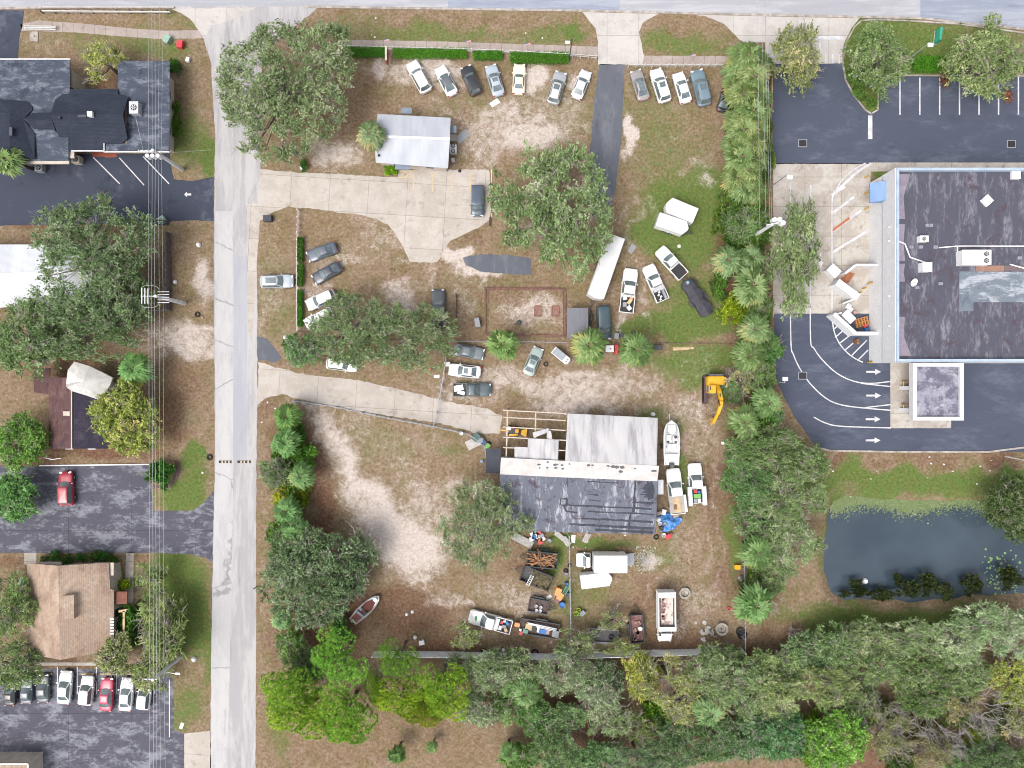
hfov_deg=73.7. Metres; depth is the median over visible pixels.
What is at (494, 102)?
board
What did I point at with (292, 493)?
shrub
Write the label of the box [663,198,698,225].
enclosed trailer
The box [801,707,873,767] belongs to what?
woodland tree
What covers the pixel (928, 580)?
shrub
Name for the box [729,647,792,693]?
woodland tree
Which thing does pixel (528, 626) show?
tool box
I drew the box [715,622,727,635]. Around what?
concrete ring
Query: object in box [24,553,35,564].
sidewalk
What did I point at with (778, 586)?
oak tree
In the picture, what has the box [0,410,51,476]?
oak tree
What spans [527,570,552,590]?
brush heap
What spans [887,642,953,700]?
woodland tree
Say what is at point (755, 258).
palm tree
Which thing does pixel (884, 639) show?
woodland tree
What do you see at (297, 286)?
picket fence
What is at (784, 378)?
lamp post
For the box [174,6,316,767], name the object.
side road
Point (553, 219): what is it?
oak tree
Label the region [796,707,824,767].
woodland tree
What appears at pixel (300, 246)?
hedge
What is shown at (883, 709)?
shrub
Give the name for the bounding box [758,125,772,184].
shrub
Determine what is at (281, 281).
parked suv
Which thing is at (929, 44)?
lamp post
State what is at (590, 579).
enclosed trailer
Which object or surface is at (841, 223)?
road marking
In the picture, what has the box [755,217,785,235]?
utility pole
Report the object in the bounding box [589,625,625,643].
utility trailer
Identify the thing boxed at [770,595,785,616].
bare tree
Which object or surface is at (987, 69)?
hedge
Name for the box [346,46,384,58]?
hedge
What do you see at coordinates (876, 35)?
oak tree
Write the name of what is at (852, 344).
road marking
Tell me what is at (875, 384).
road marking
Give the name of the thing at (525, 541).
metal strip
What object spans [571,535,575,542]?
board
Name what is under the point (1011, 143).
storm drain
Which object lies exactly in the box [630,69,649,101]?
parked car
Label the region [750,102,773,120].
palm tree
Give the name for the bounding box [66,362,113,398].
roof tarp
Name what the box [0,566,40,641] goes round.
oak tree
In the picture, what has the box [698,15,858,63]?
driveway
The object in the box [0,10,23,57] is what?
parking lot
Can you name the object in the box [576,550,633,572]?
box truck
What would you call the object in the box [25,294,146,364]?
oak tree
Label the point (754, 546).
palm tree
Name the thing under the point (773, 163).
shrub
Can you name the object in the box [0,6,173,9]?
kerb
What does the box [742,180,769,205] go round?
palm tree
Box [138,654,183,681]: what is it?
utility pole
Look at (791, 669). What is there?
woodland tree
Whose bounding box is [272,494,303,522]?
palm tree
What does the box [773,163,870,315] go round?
parking lot
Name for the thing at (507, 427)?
open roof frame
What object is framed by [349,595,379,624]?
aluminium boat
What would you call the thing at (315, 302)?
parked suv
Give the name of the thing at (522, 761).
woodland tree
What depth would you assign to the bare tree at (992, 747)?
93.55 m
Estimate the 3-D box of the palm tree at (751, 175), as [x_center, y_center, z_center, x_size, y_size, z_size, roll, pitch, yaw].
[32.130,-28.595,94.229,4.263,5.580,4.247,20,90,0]
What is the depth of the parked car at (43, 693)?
96.11 m
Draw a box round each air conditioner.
[35,164,45,172]
[71,156,82,164]
[129,101,141,115]
[450,144,456,154]
[917,236,928,242]
[918,262,931,272]
[956,250,990,265]
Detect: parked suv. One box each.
[56,471,76,505]
[78,675,96,705]
[136,684,151,709]
[260,273,293,288]
[303,307,334,329]
[305,288,335,310]
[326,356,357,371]
[406,59,431,94]
[460,64,481,96]
[546,70,566,105]
[649,67,671,103]
[689,68,711,107]
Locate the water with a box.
[823,500,1023,602]
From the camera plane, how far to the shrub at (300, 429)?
95.67 m
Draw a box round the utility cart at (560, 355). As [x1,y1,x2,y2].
[551,347,569,363]
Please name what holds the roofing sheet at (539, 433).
on the warehouse
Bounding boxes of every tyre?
[736,627,744,635]
[737,630,746,639]
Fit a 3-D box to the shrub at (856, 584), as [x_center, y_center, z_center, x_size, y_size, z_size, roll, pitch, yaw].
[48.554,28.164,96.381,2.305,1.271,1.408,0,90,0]
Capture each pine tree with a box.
[259,665,321,713]
[265,685,340,739]
[310,625,368,695]
[310,681,378,744]
[364,664,387,703]
[372,675,430,718]
[396,691,444,727]
[414,661,470,706]
[416,682,469,721]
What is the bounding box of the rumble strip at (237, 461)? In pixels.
[219,461,250,462]
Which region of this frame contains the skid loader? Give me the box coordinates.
[499,425,526,436]
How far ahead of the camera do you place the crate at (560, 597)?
96.24 m
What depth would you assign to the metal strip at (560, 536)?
96.65 m
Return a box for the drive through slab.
[890,363,950,427]
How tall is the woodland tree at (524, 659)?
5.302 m
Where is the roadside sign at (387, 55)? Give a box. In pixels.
[385,46,389,67]
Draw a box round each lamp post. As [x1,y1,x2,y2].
[565,39,572,59]
[772,175,792,185]
[774,377,787,382]
[908,43,932,59]
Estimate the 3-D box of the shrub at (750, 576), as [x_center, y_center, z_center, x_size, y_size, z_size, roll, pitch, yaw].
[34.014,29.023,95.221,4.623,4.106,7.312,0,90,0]
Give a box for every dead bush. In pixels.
[938,72,950,89]
[1002,87,1014,106]
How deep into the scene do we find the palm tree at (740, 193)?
92.66 m
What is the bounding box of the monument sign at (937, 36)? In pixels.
[933,27,942,44]
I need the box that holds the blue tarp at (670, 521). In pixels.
[658,512,682,531]
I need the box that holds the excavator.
[702,374,725,424]
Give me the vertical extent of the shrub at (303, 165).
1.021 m
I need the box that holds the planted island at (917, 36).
[844,21,1023,111]
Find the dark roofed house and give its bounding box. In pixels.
[34,368,114,448]
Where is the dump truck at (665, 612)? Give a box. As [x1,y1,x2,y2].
[654,589,675,641]
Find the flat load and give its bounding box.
[669,494,684,513]
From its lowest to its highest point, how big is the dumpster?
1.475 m
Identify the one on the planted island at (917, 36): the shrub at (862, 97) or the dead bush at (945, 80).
the shrub at (862, 97)
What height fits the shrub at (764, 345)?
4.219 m
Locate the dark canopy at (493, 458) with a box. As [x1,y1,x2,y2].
[486,448,500,473]
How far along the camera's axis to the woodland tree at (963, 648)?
91.95 m
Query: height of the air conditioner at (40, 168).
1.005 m
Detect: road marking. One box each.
[57,667,169,736]
[93,156,168,184]
[399,171,412,177]
[413,169,491,217]
[772,39,839,63]
[790,163,890,427]
[811,36,843,39]
[831,163,870,252]
[833,217,849,230]
[834,326,867,359]
[866,369,879,374]
[866,393,880,397]
[866,417,879,421]
[866,438,879,442]
[868,115,871,138]
[899,77,1018,114]
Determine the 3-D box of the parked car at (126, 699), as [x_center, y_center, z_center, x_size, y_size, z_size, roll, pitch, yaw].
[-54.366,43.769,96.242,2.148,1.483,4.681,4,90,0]
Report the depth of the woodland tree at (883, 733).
92.43 m
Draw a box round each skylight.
[980,194,993,206]
[1010,171,1020,179]
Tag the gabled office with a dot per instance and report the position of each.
(46, 104)
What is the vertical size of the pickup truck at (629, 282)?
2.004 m
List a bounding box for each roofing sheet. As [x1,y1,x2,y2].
[515,447,527,458]
[527,438,558,459]
[533,428,549,437]
[547,430,551,438]
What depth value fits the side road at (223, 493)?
96.98 m
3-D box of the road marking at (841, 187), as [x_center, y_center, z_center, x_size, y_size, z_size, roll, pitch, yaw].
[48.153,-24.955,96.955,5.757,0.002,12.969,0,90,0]
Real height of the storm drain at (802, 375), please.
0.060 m
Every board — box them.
[456,129,469,143]
[465,437,480,449]
[490,99,499,106]
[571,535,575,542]
[627,244,635,253]
[673,498,680,512]
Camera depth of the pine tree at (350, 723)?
89.32 m
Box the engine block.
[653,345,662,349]
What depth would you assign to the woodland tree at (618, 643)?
93.83 m
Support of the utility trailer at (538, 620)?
on the ground
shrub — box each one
[39,555,48,561]
[49,550,61,561]
[58,553,73,564]
[74,553,85,563]
[85,548,98,562]
[95,550,109,561]
[108,553,118,562]
[116,606,122,632]
[117,577,131,590]
[118,602,140,647]
[142,457,176,493]
[169,57,182,74]
[171,115,181,126]
[172,101,180,116]
[172,125,181,136]
[264,517,280,550]
[267,481,296,505]
[270,451,287,463]
[276,404,295,432]
[277,428,306,462]
[279,462,299,493]
[281,484,302,515]
[290,442,319,467]
[295,423,306,451]
[295,486,312,507]
[299,160,307,172]
[328,616,352,645]
[383,165,398,175]
[708,270,729,304]
[709,204,727,236]
[715,189,751,213]
[715,291,749,325]
[721,232,741,248]
[722,179,766,210]
[732,244,762,286]
[737,203,773,249]
[737,284,773,340]
[737,568,773,608]
[744,378,774,430]
[746,514,764,574]
[752,341,775,381]
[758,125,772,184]
[763,134,775,183]
[765,116,773,134]
[837,589,850,597]
[842,702,874,732]
[844,70,857,78]
[848,77,858,86]
[848,579,863,588]
[850,587,876,597]
[851,87,863,97]
[853,81,865,92]
[856,92,868,101]
[860,698,897,726]
[866,97,877,109]
[870,587,896,601]
[875,740,921,767]
[892,572,903,584]
[893,579,921,598]
[895,709,939,744]
[918,570,943,597]
[922,727,957,752]
[933,582,955,601]
[937,698,973,730]
[956,690,979,703]
[958,572,984,598]
[961,719,1004,757]
[983,701,1023,736]
[996,564,1023,591]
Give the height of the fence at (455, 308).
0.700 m
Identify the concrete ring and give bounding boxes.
[678,587,690,598]
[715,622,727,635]
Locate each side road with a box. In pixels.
[173,7,253,37]
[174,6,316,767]
[211,211,233,767]
[233,256,246,460]
[247,203,259,335]
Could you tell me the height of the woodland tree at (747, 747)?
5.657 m
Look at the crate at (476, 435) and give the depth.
96.15 m
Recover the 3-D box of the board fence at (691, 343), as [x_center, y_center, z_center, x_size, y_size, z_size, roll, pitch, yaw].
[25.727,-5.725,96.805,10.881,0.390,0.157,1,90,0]
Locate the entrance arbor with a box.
[115,591,127,631]
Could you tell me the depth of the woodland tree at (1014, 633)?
92.04 m
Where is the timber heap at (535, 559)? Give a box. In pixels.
[526,549,556,568]
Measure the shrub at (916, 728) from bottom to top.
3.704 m
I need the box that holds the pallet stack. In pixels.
[854,316,868,327]
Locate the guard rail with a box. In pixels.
[40,7,173,13]
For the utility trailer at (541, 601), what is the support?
on the ground
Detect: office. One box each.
[0,58,173,163]
[27,562,122,659]
[375,108,456,171]
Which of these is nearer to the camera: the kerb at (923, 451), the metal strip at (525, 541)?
the metal strip at (525, 541)
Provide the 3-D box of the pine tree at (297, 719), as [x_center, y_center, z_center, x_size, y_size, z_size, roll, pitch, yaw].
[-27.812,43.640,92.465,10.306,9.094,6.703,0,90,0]
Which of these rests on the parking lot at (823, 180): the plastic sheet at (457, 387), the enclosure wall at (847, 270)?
the enclosure wall at (847, 270)
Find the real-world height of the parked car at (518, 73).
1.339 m
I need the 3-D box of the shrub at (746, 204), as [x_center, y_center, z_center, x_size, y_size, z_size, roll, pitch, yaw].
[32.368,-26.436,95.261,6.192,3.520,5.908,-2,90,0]
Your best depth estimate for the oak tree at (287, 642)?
93.71 m
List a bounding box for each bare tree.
[604,603,621,627]
[633,648,661,658]
[664,658,706,687]
[669,615,686,638]
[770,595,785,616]
[788,624,802,636]
[862,706,896,735]
[874,733,909,767]
[878,694,917,733]
[878,714,926,758]
[885,710,939,752]
[903,685,940,725]
[918,709,954,747]
[919,730,965,766]
[935,724,974,759]
[948,701,985,753]
[963,705,1017,745]
[965,683,1017,729]
[978,718,1023,753]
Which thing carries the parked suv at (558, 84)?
on the ground
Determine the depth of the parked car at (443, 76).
96.04 m
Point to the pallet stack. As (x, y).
(861, 321)
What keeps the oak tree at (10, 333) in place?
on the ground
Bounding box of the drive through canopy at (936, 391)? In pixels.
[899,363,963,419]
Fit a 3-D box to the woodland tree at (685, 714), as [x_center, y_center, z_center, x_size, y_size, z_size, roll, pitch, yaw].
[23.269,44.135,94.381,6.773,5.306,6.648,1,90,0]
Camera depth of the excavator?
94.79 m
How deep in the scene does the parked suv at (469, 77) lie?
95.82 m
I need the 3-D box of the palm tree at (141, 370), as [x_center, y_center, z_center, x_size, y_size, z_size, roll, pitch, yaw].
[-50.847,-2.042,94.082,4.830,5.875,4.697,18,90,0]
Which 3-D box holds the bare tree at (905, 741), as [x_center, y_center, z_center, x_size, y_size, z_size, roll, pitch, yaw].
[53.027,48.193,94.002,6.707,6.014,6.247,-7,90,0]
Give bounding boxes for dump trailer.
[515,564,553,591]
[519,548,557,568]
[627,605,644,643]
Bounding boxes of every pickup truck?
[430,289,445,329]
[453,382,490,397]
[467,609,512,634]
[618,268,637,313]
[642,264,668,303]
[655,245,687,280]
[665,468,685,514]
[687,463,703,503]
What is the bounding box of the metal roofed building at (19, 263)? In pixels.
[0,244,98,307]
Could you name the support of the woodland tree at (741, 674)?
on the ground
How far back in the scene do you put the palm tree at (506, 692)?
92.61 m
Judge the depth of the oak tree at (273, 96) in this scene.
89.16 m
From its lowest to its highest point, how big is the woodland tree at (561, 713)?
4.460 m
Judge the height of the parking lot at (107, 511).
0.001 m
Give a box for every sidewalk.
[21,20,202,38]
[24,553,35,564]
[39,662,95,665]
[125,552,133,602]
[342,40,597,55]
[643,56,728,63]
[869,162,1023,171]
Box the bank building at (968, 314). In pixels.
[869,168,1023,362]
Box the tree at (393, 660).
[376,637,420,681]
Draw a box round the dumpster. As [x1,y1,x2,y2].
[822,264,840,278]
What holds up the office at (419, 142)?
on the ground
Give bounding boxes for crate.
[156,215,166,224]
[162,34,172,45]
[176,40,184,49]
[263,215,272,222]
[419,639,424,645]
[471,432,480,441]
[554,586,561,596]
[556,592,563,600]
[614,333,618,338]
[693,493,700,498]
[734,564,740,569]
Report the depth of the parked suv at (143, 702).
95.60 m
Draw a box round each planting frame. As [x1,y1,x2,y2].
[534,305,541,316]
[551,305,558,316]
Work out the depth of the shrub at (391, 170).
96.21 m
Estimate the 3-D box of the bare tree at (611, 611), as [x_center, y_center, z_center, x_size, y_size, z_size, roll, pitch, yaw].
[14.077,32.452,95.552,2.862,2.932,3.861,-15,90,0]
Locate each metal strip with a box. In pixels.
[512,533,533,548]
[554,532,563,540]
[561,536,571,546]
[584,533,589,542]
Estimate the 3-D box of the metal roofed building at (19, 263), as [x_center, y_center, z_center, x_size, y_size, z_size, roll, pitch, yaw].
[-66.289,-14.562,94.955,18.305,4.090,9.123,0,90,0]
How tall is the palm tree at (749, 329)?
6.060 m
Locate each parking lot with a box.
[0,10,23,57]
[0,153,213,225]
[0,464,213,562]
[0,668,183,767]
[772,63,1023,163]
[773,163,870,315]
[774,313,1023,451]
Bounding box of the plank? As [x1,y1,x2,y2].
[673,347,693,348]
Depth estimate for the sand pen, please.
96.75 m
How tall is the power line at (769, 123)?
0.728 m
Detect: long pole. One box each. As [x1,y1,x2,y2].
[527,622,556,629]
[529,624,555,630]
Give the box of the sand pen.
[484,287,565,336]
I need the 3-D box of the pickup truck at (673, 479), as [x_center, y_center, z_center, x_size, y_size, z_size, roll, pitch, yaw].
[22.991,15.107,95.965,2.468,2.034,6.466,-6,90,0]
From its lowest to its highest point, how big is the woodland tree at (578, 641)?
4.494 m
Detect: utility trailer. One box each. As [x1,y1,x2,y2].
[513,617,559,638]
[527,595,555,614]
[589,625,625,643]
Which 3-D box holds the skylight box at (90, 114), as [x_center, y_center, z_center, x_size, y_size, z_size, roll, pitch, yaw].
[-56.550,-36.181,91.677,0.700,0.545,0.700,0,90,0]
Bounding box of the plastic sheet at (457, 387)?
[454,384,463,391]
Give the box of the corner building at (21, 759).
[0,752,42,767]
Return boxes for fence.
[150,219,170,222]
[164,231,171,309]
[292,400,485,456]
[296,209,299,331]
[347,45,596,59]
[371,648,745,659]
[433,358,446,426]
[447,341,566,342]
[455,293,455,329]
[568,533,571,647]
[627,63,724,67]
[655,342,731,344]
[738,367,745,656]
[770,78,772,112]
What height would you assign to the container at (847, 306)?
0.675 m
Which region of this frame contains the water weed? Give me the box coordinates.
[830,495,992,525]
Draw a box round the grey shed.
[567,308,587,337]
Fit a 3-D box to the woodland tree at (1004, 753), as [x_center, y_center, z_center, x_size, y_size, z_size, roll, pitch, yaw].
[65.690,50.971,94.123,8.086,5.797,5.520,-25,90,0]
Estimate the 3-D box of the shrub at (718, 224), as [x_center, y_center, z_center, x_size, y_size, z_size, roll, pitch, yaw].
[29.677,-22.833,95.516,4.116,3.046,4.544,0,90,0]
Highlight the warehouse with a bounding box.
[499,413,662,534]
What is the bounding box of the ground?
[0,8,1023,767]
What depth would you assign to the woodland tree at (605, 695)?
92.88 m
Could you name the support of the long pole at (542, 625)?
on the utility trailer at (538, 620)
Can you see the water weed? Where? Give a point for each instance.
(902, 505)
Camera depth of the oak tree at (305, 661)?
93.58 m
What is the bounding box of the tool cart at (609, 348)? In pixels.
[605,345,613,352]
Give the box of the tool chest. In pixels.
[614,345,617,353]
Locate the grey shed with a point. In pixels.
(577, 319)
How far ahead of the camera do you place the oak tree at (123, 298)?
92.03 m
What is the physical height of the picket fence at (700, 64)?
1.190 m
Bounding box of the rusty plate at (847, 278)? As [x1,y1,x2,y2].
[842,272,854,282]
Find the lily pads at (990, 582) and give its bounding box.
[982,548,1020,594]
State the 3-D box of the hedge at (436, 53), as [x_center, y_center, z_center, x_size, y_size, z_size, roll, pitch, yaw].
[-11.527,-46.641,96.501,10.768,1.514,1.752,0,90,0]
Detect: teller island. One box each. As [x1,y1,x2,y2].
[900,380,908,385]
[900,403,908,407]
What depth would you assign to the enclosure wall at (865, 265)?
94.72 m
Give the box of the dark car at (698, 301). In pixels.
[681,277,712,317]
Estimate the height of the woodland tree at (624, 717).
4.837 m
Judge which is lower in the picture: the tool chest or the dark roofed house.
the dark roofed house
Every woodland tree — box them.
[445,651,473,676]
[449,618,481,649]
[455,685,500,733]
[461,646,520,695]
[489,691,521,727]
[494,645,539,699]
[496,740,541,767]
[511,689,554,738]
[524,724,581,767]
[526,644,594,698]
[540,701,590,733]
[554,627,600,661]
[565,739,626,767]
[573,662,624,720]
[581,702,636,738]
[589,657,625,688]
[597,611,629,631]
[601,637,639,656]
[605,736,665,767]
[620,649,662,705]
[625,709,657,745]
[632,651,700,708]
[640,699,667,721]
[644,725,704,767]
[648,710,699,744]
[659,685,704,729]
[683,641,739,702]
[692,715,739,766]
[705,657,767,723]
[711,643,744,667]
[728,699,780,764]
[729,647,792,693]
[747,666,807,721]
[755,705,807,764]
[773,646,807,686]
[780,629,843,670]
[795,656,864,711]
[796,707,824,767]
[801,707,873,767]
[812,619,861,672]
[837,614,898,663]
[838,677,881,724]
[843,633,905,689]
[865,702,915,763]
[883,616,947,660]
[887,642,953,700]
[894,676,967,721]
[895,734,954,767]
[922,614,984,670]
[930,681,987,725]
[934,741,977,767]
[942,654,994,701]
[947,599,1016,656]
[959,736,1021,767]
[987,602,1023,663]
[988,656,1023,712]
[999,747,1023,767]
[1000,692,1023,746]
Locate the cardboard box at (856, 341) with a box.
[853,339,859,343]
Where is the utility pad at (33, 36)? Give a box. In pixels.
[30,31,37,41]
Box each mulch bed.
[92,152,116,157]
[153,460,180,489]
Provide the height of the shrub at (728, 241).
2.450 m
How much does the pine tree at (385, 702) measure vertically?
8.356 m
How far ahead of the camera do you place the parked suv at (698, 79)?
95.76 m
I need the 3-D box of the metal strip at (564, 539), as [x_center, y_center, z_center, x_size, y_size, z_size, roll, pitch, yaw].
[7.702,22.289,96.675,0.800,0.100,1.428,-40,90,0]
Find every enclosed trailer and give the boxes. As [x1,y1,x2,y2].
[579,570,611,588]
[586,234,624,306]
[654,212,692,236]
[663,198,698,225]
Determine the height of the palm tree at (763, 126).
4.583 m
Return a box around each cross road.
[0,0,938,18]
[448,0,619,9]
[920,0,1023,27]
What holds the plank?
on the ground
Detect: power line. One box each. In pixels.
[148,58,149,642]
[152,425,153,767]
[154,112,156,659]
[158,0,160,758]
[161,52,164,723]
[757,0,759,221]
[762,33,765,202]
[764,0,769,213]
[766,0,771,217]
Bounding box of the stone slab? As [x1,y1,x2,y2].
[474,317,480,327]
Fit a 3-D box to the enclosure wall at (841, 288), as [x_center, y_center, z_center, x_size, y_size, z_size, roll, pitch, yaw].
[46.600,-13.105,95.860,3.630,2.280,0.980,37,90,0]
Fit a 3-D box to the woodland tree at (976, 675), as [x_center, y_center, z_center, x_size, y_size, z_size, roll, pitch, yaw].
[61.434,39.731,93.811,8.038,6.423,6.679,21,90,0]
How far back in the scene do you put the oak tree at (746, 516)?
93.24 m
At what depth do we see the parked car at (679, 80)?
96.06 m
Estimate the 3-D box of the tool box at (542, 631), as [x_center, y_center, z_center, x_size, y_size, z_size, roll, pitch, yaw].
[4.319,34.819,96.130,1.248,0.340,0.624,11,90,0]
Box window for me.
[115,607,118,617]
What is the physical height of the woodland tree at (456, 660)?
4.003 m
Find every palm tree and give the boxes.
[0,147,33,178]
[117,351,157,384]
[269,612,292,630]
[270,427,302,458]
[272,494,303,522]
[273,402,304,429]
[281,515,309,542]
[286,461,316,490]
[355,119,387,152]
[387,741,405,763]
[425,738,437,753]
[483,328,521,361]
[499,681,515,697]
[499,739,520,762]
[511,677,540,708]
[570,326,609,365]
[617,330,655,368]
[692,693,727,727]
[709,243,742,278]
[719,137,734,156]
[720,58,738,79]
[720,75,741,91]
[720,109,744,133]
[720,167,744,192]
[722,79,757,109]
[722,143,759,171]
[724,40,765,72]
[724,113,760,147]
[725,402,760,438]
[727,178,753,203]
[729,340,766,374]
[731,265,770,307]
[731,580,773,625]
[732,97,767,127]
[733,532,773,571]
[735,128,768,158]
[736,62,772,94]
[736,310,771,343]
[737,162,762,186]
[740,243,763,268]
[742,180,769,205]
[745,83,772,104]
[749,384,784,419]
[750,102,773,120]
[751,152,768,170]
[756,123,768,140]
[757,52,773,76]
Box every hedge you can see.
[295,263,303,286]
[296,236,304,262]
[297,289,304,326]
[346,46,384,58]
[392,46,467,59]
[472,49,502,61]
[509,50,568,65]
[910,54,942,72]
[944,53,1023,73]
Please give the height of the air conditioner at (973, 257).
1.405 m
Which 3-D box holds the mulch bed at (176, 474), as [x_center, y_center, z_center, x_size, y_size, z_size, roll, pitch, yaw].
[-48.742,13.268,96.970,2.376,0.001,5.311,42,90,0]
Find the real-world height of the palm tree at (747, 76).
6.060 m
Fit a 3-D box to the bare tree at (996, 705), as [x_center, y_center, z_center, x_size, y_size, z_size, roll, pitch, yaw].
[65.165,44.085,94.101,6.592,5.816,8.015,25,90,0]
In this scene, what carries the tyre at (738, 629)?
on the ground
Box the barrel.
[559,601,564,607]
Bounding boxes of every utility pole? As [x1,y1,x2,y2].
[138,149,183,171]
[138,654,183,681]
[141,285,186,307]
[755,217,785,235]
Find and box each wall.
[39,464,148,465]
[826,312,876,335]
[828,279,860,300]
[839,265,855,275]
[849,264,876,267]
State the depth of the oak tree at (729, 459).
93.31 m
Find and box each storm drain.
[798,139,806,146]
[798,372,806,379]
[1007,140,1015,147]
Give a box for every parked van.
[470,185,484,216]
[596,305,612,339]
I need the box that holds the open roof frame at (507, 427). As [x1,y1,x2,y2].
[503,409,565,456]
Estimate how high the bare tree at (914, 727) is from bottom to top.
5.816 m
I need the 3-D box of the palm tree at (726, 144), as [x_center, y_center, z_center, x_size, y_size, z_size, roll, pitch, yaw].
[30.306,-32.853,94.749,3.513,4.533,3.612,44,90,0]
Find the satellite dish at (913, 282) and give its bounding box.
[910,278,917,286]
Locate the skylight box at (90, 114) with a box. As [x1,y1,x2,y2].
[87,111,93,117]
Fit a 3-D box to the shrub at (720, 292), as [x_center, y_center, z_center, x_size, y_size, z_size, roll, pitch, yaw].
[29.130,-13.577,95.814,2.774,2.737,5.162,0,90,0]
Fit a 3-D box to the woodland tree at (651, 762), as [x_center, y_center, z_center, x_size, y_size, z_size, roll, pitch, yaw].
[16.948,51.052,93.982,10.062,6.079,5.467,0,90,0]
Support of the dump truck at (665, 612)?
on the ground
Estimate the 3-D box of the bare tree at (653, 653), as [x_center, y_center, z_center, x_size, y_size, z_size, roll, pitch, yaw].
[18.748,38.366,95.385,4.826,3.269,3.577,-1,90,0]
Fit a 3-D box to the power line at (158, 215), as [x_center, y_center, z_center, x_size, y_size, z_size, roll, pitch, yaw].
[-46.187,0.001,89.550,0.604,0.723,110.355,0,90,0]
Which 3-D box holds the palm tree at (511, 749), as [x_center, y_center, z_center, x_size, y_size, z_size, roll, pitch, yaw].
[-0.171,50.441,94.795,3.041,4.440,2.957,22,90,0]
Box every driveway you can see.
[184,731,210,767]
[257,169,490,262]
[257,337,281,361]
[257,362,501,433]
[463,254,530,274]
[583,12,656,64]
[590,64,624,216]
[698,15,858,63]
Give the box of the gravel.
[630,543,656,573]
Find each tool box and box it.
[493,618,499,629]
[525,622,531,630]
[539,628,546,634]
[552,629,558,637]
[653,286,663,292]
[661,289,667,298]
[684,494,687,511]
[687,487,692,505]
[701,486,706,504]
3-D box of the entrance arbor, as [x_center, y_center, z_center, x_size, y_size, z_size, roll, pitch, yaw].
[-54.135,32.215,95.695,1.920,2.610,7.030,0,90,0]
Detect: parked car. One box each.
[3,685,18,705]
[19,680,34,703]
[35,674,51,702]
[56,670,74,704]
[98,677,115,711]
[118,677,134,711]
[306,241,337,261]
[311,261,342,284]
[434,64,457,97]
[448,363,480,377]
[453,343,484,359]
[485,64,504,97]
[512,63,526,95]
[522,346,543,376]
[571,69,591,100]
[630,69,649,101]
[672,71,691,104]
[716,88,729,112]
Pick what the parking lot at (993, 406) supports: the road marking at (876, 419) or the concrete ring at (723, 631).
the road marking at (876, 419)
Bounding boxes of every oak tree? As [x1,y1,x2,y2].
[0,296,73,380]
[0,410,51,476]
[0,470,42,523]
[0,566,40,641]
[0,633,46,693]
[25,190,158,336]
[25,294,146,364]
[79,39,129,84]
[86,377,162,457]
[87,627,134,682]
[88,257,159,333]
[126,561,172,607]
[126,653,173,695]
[128,592,188,678]
[213,18,358,166]
[253,527,368,632]
[256,456,292,493]
[264,514,320,569]
[272,626,306,667]
[280,332,325,370]
[288,643,325,683]
[303,288,392,368]
[326,521,384,602]
[362,300,462,374]
[434,477,535,575]
[485,134,615,283]
[718,452,750,494]
[720,203,768,246]
[720,376,745,404]
[722,437,765,474]
[723,362,756,398]
[723,421,808,473]
[728,498,781,539]
[732,463,782,510]
[745,361,777,392]
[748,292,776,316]
[748,560,789,596]
[751,459,832,535]
[757,503,826,584]
[761,190,822,320]
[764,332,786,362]
[767,395,785,425]
[769,14,823,98]
[777,440,833,486]
[840,16,917,102]
[937,11,1023,103]
[977,469,1023,545]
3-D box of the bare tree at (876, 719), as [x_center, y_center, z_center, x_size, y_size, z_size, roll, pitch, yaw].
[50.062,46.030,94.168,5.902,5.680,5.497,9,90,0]
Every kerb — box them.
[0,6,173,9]
[305,5,1023,29]
[818,447,1023,452]
[842,20,878,113]
[861,19,1023,33]
[884,74,1023,76]
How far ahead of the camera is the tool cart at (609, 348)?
96.15 m
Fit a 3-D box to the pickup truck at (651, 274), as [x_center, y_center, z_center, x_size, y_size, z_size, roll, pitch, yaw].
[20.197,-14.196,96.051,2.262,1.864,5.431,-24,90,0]
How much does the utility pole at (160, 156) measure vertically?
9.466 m
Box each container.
[839,309,855,323]
[843,303,851,309]
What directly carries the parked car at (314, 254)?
on the ground
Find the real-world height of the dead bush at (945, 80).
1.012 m
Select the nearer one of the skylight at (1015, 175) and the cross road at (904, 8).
the skylight at (1015, 175)
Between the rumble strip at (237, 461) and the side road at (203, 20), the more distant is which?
the side road at (203, 20)
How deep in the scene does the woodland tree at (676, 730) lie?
93.39 m
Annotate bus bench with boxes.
[24,25,55,29]
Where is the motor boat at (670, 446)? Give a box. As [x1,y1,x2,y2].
[660,414,679,468]
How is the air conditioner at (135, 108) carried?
on the gabled office

